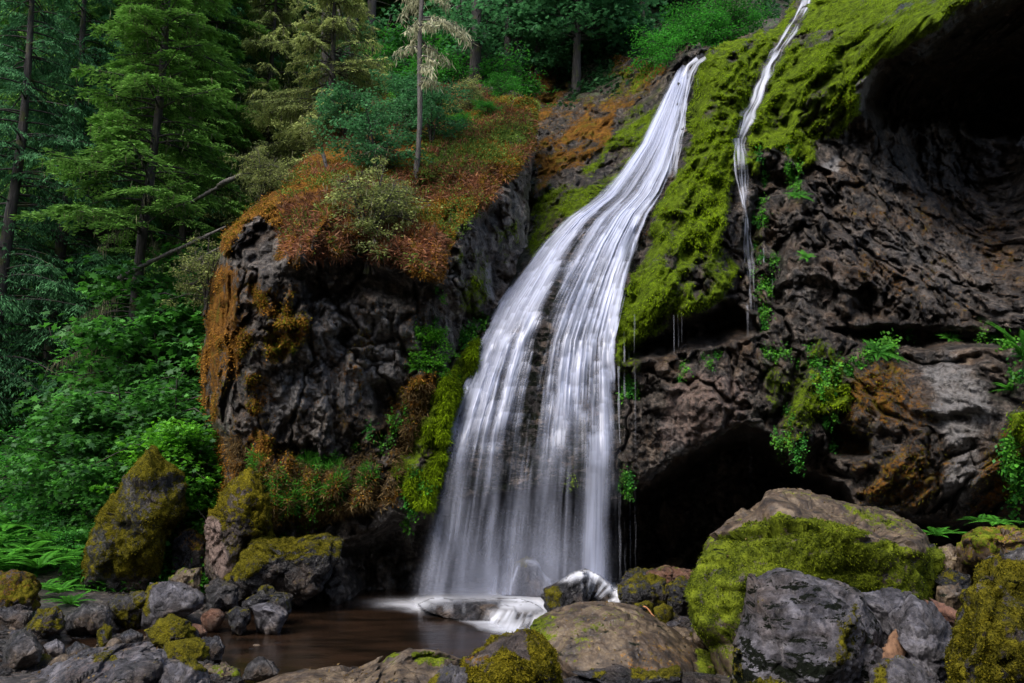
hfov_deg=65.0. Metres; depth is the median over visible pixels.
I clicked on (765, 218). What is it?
cliff plant
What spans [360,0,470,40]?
hemlock tree
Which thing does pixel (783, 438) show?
cliff plant
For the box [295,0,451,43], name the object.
maple tree
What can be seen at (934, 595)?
boulder
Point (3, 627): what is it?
stone
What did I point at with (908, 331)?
cliff plant
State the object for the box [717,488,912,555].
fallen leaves
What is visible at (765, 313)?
cliff plant
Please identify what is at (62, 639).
stone
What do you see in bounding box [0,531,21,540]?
fern
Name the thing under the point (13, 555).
fern
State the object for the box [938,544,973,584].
boulder
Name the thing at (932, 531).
fern
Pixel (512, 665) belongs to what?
moss
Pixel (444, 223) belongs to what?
ground cover
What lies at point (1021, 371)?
cliff plant
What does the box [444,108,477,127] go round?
leafy bush
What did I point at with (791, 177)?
cliff plant
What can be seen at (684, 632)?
stone
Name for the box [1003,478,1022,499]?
cliff plant
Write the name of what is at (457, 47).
forest tree
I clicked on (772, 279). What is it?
cliff plant
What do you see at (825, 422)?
cliff plant
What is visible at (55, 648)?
boulder
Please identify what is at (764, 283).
cliff plant
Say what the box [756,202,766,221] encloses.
cliff plant
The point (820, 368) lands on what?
cliff plant
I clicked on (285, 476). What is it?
cliff plant
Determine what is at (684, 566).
stone
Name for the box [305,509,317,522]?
cliff plant
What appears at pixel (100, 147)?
hemlock tree
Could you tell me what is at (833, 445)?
cliff plant
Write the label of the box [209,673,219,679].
stone
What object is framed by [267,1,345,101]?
hemlock tree
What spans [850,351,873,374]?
cliff plant
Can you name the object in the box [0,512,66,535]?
fern
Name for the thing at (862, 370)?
dead grass
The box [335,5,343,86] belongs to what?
forest tree
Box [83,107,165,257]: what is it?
cedar tree
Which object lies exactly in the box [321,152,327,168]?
rotten stump
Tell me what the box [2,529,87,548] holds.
fern
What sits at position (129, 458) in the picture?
maple shrub
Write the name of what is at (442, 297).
cliff plant
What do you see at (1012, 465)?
cliff plant
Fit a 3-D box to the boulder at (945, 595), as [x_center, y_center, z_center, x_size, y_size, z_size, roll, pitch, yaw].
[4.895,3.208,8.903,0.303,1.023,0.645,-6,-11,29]
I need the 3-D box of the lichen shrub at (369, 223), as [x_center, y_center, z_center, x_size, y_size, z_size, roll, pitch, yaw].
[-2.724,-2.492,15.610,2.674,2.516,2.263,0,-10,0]
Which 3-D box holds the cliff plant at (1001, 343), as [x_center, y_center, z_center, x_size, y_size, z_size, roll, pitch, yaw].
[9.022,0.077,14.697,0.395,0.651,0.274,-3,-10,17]
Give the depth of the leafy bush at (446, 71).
28.37 m
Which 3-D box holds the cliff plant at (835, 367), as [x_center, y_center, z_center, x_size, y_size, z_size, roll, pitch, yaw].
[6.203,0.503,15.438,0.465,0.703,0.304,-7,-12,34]
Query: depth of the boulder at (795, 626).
7.02 m
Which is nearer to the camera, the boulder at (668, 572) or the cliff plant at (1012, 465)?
the cliff plant at (1012, 465)
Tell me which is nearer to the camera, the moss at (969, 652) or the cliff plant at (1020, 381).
the moss at (969, 652)
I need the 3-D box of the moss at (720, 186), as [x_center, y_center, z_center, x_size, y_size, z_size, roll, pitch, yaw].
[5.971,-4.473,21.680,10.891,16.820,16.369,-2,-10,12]
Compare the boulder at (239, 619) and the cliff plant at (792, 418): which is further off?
the cliff plant at (792, 418)
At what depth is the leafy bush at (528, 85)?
28.40 m
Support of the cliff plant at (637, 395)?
attached to the waterfall cliff at (913, 182)
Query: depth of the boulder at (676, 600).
12.45 m
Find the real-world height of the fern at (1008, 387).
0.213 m
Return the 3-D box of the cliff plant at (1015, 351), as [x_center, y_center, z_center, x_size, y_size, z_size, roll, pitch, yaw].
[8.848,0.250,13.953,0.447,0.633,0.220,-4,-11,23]
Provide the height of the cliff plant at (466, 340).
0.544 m
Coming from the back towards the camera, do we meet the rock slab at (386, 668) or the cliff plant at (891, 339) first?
the cliff plant at (891, 339)
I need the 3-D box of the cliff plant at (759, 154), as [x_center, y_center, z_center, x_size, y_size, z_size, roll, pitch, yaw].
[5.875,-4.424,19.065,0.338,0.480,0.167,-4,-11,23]
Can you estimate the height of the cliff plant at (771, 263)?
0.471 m
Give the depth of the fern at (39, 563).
14.41 m
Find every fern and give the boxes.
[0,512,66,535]
[0,528,40,552]
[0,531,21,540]
[0,540,77,555]
[0,550,48,563]
[0,550,81,568]
[0,557,33,566]
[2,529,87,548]
[24,547,84,564]
[29,531,86,546]
[41,578,64,587]
[42,579,106,594]
[43,592,101,605]
[407,360,438,374]
[780,190,815,202]
[795,250,816,260]
[863,339,907,361]
[922,527,960,537]
[939,332,964,342]
[941,528,965,534]
[959,514,1000,522]
[967,515,1023,525]
[978,317,1023,359]
[990,383,1016,391]
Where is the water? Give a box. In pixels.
[0,583,617,682]
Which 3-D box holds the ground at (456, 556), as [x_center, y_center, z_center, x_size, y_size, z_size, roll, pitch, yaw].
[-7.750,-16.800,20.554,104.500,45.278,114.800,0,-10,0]
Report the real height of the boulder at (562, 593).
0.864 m
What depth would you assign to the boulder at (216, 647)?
9.74 m
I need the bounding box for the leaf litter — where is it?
[272,79,540,277]
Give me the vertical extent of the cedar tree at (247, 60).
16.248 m
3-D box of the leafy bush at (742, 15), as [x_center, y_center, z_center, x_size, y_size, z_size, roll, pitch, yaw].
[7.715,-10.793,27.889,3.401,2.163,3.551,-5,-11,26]
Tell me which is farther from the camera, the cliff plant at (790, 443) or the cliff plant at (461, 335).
the cliff plant at (461, 335)
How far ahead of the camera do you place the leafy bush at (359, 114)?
22.73 m
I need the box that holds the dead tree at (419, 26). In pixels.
[391,0,477,185]
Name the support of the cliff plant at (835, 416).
attached to the waterfall cliff at (913, 182)
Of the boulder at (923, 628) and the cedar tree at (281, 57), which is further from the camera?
the cedar tree at (281, 57)
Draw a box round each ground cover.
[275,89,540,272]
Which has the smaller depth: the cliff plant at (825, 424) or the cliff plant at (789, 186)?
the cliff plant at (825, 424)
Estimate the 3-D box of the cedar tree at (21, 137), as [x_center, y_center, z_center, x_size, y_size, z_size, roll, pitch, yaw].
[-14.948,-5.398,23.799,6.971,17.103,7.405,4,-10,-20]
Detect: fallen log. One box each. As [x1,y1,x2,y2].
[117,226,226,279]
[183,173,240,206]
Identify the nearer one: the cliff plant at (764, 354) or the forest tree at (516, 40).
the cliff plant at (764, 354)
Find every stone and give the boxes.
[0,624,7,630]
[0,662,8,668]
[9,629,22,635]
[24,654,52,669]
[28,630,53,639]
[40,639,48,645]
[48,654,71,664]
[58,637,71,641]
[106,637,122,646]
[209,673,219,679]
[231,676,242,682]
[650,563,662,568]
[665,557,687,565]
[666,620,679,625]
[675,628,690,637]
[679,564,688,568]
[685,564,695,569]
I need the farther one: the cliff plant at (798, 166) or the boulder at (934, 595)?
the cliff plant at (798, 166)
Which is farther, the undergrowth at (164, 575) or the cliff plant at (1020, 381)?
the undergrowth at (164, 575)
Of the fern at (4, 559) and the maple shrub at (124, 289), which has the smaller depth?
the fern at (4, 559)
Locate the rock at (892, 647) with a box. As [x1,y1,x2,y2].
[882,629,906,658]
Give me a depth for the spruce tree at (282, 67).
36.24 m
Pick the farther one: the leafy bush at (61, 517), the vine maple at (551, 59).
the vine maple at (551, 59)
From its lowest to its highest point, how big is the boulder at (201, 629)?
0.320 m
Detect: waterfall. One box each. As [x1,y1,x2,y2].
[734,0,809,219]
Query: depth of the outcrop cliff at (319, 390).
15.69 m
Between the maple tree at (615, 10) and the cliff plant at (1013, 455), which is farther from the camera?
the maple tree at (615, 10)
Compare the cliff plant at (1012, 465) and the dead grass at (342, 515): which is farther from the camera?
the dead grass at (342, 515)
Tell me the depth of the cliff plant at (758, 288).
17.08 m
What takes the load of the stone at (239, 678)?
on the ground at (456, 556)
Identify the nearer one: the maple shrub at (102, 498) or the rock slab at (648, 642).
the rock slab at (648, 642)
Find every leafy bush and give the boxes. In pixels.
[0,425,58,504]
[8,438,87,501]
[12,499,85,537]
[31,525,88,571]
[339,107,378,133]
[345,21,457,94]
[381,42,490,93]
[385,86,431,108]
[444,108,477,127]
[448,41,558,107]
[471,94,505,119]
[473,71,520,97]
[558,1,654,50]
[621,7,730,74]
[636,32,711,83]
[648,0,774,49]
[688,0,778,43]
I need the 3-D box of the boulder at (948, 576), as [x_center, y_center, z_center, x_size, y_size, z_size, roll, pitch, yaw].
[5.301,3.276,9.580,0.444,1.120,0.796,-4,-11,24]
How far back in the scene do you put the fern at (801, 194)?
18.03 m
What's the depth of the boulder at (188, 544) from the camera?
14.84 m
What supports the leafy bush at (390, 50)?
on the ground at (456, 556)
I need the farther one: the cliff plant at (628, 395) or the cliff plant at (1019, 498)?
the cliff plant at (628, 395)
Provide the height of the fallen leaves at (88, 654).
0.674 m
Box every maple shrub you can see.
[0,381,150,544]
[0,438,93,523]
[5,355,215,519]
[10,279,213,465]
[21,371,220,536]
[24,439,171,548]
[30,238,221,393]
[88,416,222,533]
[96,425,215,492]
[176,444,223,533]
[404,324,460,378]
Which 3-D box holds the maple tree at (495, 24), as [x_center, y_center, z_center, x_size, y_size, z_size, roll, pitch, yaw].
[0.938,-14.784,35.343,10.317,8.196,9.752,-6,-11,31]
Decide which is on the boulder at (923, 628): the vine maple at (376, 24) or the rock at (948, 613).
the rock at (948, 613)
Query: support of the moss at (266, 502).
on the boulder at (220, 561)
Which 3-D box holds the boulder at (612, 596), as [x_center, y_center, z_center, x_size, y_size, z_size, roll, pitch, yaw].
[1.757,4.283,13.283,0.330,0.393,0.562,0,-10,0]
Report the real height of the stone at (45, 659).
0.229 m
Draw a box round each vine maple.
[289,0,417,113]
[304,79,391,136]
[311,95,434,173]
[362,68,451,123]
[377,75,475,142]
[385,0,540,82]
[480,6,593,83]
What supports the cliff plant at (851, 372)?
attached to the waterfall cliff at (913, 182)
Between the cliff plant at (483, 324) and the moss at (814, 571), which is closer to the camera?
the moss at (814, 571)
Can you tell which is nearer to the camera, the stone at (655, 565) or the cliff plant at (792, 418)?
the cliff plant at (792, 418)
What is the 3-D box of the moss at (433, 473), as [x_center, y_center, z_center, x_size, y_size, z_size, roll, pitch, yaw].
[-0.791,0.214,16.379,3.584,6.563,1.164,9,-14,-44]
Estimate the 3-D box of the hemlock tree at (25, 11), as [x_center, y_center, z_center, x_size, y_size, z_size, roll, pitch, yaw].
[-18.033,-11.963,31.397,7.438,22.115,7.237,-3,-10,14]
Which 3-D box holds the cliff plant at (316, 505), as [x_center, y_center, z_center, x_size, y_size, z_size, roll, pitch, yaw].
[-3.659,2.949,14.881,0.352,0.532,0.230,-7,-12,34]
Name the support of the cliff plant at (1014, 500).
attached to the waterfall cliff at (913, 182)
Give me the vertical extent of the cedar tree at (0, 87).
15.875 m
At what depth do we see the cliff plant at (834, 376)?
15.48 m
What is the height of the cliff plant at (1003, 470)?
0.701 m
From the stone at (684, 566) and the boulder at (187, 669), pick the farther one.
the stone at (684, 566)
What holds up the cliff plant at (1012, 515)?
attached to the waterfall cliff at (913, 182)
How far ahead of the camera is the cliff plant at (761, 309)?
16.97 m
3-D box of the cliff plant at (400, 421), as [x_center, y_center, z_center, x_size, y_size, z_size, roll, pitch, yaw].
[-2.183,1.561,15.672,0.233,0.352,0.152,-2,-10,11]
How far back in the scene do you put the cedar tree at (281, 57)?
36.56 m
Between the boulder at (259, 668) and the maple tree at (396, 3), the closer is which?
the boulder at (259, 668)
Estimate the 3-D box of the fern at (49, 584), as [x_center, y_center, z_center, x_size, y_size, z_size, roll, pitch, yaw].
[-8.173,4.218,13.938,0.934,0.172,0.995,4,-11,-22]
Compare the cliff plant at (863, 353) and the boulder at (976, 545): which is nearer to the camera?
the boulder at (976, 545)
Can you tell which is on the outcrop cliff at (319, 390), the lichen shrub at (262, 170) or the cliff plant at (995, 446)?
the lichen shrub at (262, 170)
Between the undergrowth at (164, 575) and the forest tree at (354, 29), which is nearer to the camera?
the undergrowth at (164, 575)
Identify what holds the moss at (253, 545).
on the boulder at (301, 578)
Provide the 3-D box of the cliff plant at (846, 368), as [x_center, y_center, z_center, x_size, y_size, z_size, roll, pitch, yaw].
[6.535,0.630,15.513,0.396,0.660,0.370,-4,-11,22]
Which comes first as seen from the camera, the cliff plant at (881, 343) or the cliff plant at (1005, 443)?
the cliff plant at (1005, 443)
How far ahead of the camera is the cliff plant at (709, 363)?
15.56 m
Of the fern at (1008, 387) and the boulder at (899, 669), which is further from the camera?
the fern at (1008, 387)
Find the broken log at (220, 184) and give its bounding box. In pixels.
[216,174,241,187]
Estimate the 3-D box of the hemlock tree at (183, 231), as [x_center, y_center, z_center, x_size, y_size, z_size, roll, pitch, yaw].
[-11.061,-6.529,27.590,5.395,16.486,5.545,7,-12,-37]
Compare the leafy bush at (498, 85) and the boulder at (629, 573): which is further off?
the leafy bush at (498, 85)
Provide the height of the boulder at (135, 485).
2.852 m
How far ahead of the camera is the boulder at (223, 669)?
8.68 m
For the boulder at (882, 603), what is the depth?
8.14 m
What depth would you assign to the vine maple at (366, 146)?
18.63 m
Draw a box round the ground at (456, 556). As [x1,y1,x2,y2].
[0,0,974,682]
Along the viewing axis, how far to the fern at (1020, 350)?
13.79 m
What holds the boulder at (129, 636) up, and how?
on the ground at (456, 556)
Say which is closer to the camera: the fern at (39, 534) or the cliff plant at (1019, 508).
the cliff plant at (1019, 508)
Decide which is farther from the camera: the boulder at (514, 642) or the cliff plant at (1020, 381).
the cliff plant at (1020, 381)
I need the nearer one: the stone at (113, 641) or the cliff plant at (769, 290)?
the stone at (113, 641)
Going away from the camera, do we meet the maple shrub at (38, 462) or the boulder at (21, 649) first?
the boulder at (21, 649)
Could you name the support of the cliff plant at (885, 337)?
attached to the waterfall cliff at (913, 182)
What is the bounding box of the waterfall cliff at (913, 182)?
[435,0,1023,565]
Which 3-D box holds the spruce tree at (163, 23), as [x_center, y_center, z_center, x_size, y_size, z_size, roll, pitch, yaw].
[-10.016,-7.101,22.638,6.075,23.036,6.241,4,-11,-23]
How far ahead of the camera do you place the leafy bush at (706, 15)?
26.47 m
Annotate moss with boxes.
[79,444,188,584]
[197,88,538,527]
[208,466,272,554]
[229,532,344,578]
[388,223,516,517]
[459,626,564,682]
[527,0,1023,494]
[684,513,946,676]
[942,553,1023,682]
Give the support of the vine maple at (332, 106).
on the outcrop cliff at (319, 390)
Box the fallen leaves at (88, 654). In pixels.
[38,646,157,678]
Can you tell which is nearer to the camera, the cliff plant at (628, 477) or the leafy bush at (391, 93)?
the cliff plant at (628, 477)
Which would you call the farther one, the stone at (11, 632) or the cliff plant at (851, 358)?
the cliff plant at (851, 358)
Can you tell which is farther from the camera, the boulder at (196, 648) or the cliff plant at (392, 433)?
the cliff plant at (392, 433)
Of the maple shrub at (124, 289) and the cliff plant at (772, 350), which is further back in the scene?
the maple shrub at (124, 289)
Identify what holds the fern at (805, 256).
attached to the waterfall cliff at (913, 182)
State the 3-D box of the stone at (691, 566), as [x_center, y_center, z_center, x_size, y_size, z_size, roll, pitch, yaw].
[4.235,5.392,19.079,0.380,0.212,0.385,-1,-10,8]
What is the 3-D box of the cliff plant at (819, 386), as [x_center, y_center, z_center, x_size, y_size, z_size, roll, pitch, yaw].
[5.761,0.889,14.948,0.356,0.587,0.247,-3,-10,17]
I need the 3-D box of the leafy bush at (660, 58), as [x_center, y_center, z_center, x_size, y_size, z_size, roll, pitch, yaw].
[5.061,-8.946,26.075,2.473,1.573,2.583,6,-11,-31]
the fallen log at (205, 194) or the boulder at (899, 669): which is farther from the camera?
the fallen log at (205, 194)
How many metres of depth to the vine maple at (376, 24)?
30.42 m
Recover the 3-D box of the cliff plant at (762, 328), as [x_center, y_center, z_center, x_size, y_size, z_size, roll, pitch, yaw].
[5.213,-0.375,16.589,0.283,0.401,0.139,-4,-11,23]
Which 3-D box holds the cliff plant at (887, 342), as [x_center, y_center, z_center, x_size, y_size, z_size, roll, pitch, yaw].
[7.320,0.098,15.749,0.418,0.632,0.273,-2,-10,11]
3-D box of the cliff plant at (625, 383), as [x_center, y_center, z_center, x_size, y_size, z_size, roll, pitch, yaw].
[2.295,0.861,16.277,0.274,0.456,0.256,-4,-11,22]
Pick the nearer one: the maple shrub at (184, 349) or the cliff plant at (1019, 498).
the cliff plant at (1019, 498)
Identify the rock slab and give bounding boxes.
[31,642,171,682]
[258,648,461,682]
[530,601,715,678]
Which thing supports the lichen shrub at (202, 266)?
on the outcrop cliff at (319, 390)
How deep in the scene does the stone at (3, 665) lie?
8.86 m
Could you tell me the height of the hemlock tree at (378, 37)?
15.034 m
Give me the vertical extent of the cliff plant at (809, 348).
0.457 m
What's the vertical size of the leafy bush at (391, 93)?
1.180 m
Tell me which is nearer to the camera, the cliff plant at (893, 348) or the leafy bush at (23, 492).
the cliff plant at (893, 348)
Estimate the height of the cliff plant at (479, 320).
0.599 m
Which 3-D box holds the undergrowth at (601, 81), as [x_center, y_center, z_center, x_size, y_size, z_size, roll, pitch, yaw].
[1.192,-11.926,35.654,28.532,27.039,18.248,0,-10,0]
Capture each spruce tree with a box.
[7,0,257,411]
[74,1,201,240]
[99,0,284,249]
[159,0,313,239]
[183,0,394,225]
[255,0,319,155]
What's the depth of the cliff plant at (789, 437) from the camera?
14.79 m
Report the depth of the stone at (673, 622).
11.48 m
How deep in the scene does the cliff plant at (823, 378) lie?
15.24 m
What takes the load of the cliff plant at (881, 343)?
attached to the waterfall cliff at (913, 182)
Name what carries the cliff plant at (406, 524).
attached to the outcrop cliff at (319, 390)
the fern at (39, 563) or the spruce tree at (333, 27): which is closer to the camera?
the fern at (39, 563)
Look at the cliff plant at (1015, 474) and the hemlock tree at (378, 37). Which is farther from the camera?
the hemlock tree at (378, 37)
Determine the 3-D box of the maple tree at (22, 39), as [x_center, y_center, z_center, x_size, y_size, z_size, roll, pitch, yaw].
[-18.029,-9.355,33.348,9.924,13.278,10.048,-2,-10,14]
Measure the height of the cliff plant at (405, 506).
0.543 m
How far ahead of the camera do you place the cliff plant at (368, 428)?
15.28 m
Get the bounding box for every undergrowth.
[0,217,236,574]
[0,497,209,592]
[308,0,791,152]
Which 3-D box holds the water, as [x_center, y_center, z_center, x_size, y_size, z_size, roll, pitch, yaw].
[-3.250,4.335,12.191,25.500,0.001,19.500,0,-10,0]
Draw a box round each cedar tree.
[0,0,40,175]
[0,0,115,425]
[0,0,159,404]
[0,0,199,351]
[0,7,58,181]
[0,12,70,310]
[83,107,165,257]
[106,0,257,310]
[122,0,277,261]
[249,1,320,162]
[401,3,502,56]
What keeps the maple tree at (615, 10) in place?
on the ground at (456, 556)
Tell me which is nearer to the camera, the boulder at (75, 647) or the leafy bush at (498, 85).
the boulder at (75, 647)
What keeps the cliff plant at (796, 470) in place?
attached to the waterfall cliff at (913, 182)
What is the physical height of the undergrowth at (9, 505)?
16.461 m
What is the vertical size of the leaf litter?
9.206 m
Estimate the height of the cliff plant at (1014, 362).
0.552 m
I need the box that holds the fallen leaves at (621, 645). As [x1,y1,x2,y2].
[557,600,710,667]
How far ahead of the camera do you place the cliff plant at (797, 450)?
14.53 m
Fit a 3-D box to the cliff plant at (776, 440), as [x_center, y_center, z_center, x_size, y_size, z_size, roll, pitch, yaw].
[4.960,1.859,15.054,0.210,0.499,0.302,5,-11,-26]
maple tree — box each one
[0,2,131,168]
[208,1,295,138]
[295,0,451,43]
[466,0,512,51]
[481,0,671,94]
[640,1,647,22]
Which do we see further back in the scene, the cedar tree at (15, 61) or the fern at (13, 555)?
the cedar tree at (15, 61)
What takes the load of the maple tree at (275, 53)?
on the ground at (456, 556)
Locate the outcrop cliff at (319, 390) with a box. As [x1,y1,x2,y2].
[200,84,538,604]
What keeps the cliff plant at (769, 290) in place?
attached to the waterfall cliff at (913, 182)
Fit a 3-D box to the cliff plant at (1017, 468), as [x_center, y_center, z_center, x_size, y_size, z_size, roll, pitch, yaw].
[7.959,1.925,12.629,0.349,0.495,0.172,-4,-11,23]
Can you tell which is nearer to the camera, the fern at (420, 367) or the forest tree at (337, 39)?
the fern at (420, 367)
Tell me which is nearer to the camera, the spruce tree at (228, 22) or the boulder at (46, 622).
the boulder at (46, 622)
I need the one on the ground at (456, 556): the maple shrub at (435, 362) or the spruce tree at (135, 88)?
the spruce tree at (135, 88)
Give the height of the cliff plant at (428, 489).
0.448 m
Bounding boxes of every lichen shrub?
[158,231,223,316]
[227,143,295,208]
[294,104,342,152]
[313,149,442,275]
[367,175,427,224]
[443,73,488,114]
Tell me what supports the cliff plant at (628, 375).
attached to the waterfall cliff at (913, 182)
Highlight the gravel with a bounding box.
[0,571,973,682]
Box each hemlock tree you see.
[0,0,97,314]
[0,0,127,270]
[0,0,194,314]
[32,17,138,273]
[96,0,252,352]
[113,0,261,267]
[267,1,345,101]
[305,1,399,95]
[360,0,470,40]
[376,0,455,51]
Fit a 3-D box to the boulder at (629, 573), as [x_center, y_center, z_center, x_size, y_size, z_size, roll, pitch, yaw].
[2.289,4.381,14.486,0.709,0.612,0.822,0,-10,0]
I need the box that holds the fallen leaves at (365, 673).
[280,649,452,682]
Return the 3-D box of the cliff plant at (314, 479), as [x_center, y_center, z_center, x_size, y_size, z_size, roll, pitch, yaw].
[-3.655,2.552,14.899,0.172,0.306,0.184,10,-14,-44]
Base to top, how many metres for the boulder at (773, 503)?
2.399 m
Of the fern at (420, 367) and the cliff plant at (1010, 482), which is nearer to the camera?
the cliff plant at (1010, 482)
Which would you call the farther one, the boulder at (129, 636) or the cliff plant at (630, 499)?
the cliff plant at (630, 499)
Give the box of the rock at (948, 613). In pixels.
[924,597,956,625]
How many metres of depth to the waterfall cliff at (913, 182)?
17.85 m
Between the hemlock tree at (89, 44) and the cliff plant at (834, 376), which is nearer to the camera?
the cliff plant at (834, 376)
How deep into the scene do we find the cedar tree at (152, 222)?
26.19 m
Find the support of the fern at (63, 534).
on the ground at (456, 556)
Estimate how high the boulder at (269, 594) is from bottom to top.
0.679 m
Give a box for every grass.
[217,383,436,537]
[244,431,398,531]
[532,13,1023,514]
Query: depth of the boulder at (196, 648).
9.56 m
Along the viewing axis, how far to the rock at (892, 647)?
7.30 m
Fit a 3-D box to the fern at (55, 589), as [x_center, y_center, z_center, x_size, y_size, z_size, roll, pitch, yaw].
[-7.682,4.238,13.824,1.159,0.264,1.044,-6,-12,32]
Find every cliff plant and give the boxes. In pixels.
[281,468,288,486]
[301,520,316,532]
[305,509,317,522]
[311,488,323,514]
[312,471,321,486]
[362,418,378,443]
[373,432,385,446]
[376,436,388,456]
[384,407,398,431]
[384,423,397,444]
[385,430,395,447]
[387,410,398,430]
[395,415,404,427]
[399,484,413,512]
[399,519,413,534]
[400,399,409,415]
[404,464,422,480]
[404,506,414,520]
[407,508,424,522]
[421,480,437,504]
[431,316,440,326]
[439,290,447,305]
[457,329,469,348]
[459,329,474,350]
[468,320,485,340]
[475,311,488,332]
[477,315,488,330]
[617,386,627,403]
[618,374,629,393]
[620,464,630,481]
[620,485,634,503]
[623,378,636,399]
[623,466,636,490]
[623,478,638,498]
[624,372,634,383]
[630,376,636,392]
[631,389,639,400]
[679,359,693,380]
[705,355,715,371]
[750,264,757,281]
[751,211,756,223]
[753,145,765,163]
[753,280,768,298]
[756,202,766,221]
[757,275,771,289]
[758,210,772,227]
[758,299,766,313]
[759,192,768,204]
[759,314,769,330]
[760,301,775,322]
[761,160,768,176]
[761,316,769,330]
[763,342,775,362]
[765,281,774,298]
[766,271,778,287]
[768,253,779,274]
[769,347,777,360]
[770,428,786,451]
[774,340,791,363]
[775,432,784,449]
[775,451,786,464]
[781,422,793,445]
[784,160,790,175]
[785,176,795,189]
[785,407,795,429]
[785,434,794,454]
[786,171,796,183]
[789,440,805,464]
[789,454,807,476]
[793,158,803,174]
[795,432,810,452]
[795,454,806,470]
[802,338,814,352]
[811,374,830,401]
[814,362,837,396]
[815,360,830,375]
[818,384,828,399]
[818,415,833,433]
[819,414,833,429]
[824,368,835,389]
[825,350,849,385]
[826,437,839,458]
[828,409,840,423]
[833,364,841,385]
[842,357,852,375]
[846,364,860,379]
[847,350,860,368]
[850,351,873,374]
[859,343,874,361]
[866,352,873,362]
[871,332,890,352]
[880,331,895,355]
[881,331,903,359]
[882,328,901,348]
[883,336,899,362]
[900,329,916,343]
[973,321,993,343]
[982,324,999,343]
[992,438,1015,480]
[994,328,1015,351]
[994,428,1010,455]
[997,440,1023,483]
[998,416,1020,457]
[999,329,1019,350]
[999,453,1011,478]
[1000,497,1021,524]
[1001,442,1023,486]
[1001,466,1019,494]
[1002,440,1022,470]
[1002,481,1023,504]
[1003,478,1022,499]
[1004,488,1023,509]
[1005,363,1020,389]
[1006,340,1020,359]
[1006,450,1023,478]
[1007,361,1021,382]
[1012,359,1023,381]
[1014,466,1023,489]
[1016,374,1023,387]
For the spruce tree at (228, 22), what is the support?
on the ground at (456, 556)
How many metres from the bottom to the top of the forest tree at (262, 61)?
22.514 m
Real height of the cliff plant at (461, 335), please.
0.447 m
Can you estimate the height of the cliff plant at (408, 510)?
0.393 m
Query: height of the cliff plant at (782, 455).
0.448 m
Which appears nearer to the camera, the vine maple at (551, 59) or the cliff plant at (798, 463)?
the cliff plant at (798, 463)
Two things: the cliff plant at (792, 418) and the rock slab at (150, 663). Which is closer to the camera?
the rock slab at (150, 663)
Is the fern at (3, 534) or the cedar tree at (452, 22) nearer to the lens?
the fern at (3, 534)
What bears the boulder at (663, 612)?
on the ground at (456, 556)
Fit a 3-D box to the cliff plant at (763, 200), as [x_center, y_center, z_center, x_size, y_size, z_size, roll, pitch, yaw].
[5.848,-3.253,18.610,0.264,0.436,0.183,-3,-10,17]
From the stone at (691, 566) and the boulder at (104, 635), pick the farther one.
the stone at (691, 566)
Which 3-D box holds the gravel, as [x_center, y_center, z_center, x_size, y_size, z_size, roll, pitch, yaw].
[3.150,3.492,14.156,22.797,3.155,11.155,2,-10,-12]
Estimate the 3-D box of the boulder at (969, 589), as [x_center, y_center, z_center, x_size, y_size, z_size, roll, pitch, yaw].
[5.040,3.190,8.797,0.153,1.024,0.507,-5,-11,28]
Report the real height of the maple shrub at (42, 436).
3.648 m
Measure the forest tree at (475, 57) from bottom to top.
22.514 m
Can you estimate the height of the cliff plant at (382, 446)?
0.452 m
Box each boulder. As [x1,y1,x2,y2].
[0,569,41,611]
[0,604,32,628]
[2,630,42,669]
[23,606,65,637]
[43,639,64,657]
[64,602,112,635]
[66,641,89,654]
[80,445,188,591]
[96,624,112,646]
[108,590,146,629]
[120,629,143,643]
[141,580,204,629]
[144,614,198,648]
[156,656,209,682]
[163,636,209,660]
[168,567,201,590]
[171,528,206,586]
[192,624,206,637]
[200,608,224,631]
[201,635,224,661]
[203,467,274,583]
[204,577,238,611]
[205,661,240,677]
[224,533,343,607]
[226,606,250,635]
[241,585,292,618]
[242,656,279,681]
[250,603,287,634]
[419,597,543,621]
[428,663,468,682]
[461,629,561,682]
[497,556,551,596]
[541,570,593,611]
[563,664,720,682]
[581,568,612,601]
[610,589,616,601]
[616,572,667,614]
[621,567,654,581]
[634,600,653,614]
[646,565,692,582]
[654,603,673,623]
[665,575,688,615]
[684,488,945,677]
[692,628,708,650]
[730,568,882,682]
[861,587,911,647]
[864,655,939,682]
[888,594,952,682]
[932,587,936,599]
[935,568,971,588]
[936,583,962,626]
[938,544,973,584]
[956,525,1023,568]
[961,585,972,593]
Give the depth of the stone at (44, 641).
10.78 m
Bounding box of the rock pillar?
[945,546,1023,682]
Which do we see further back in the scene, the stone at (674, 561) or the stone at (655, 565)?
the stone at (674, 561)
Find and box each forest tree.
[252,0,266,157]
[282,0,313,161]
[305,3,329,114]
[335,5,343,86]
[339,0,388,97]
[365,0,375,81]
[453,0,464,82]
[469,0,486,83]
[481,0,498,85]
[504,1,516,79]
[512,0,528,78]
[534,2,539,76]
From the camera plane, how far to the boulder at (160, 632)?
10.16 m
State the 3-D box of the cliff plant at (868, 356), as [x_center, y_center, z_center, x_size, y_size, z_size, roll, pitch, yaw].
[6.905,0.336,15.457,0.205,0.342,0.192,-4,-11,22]

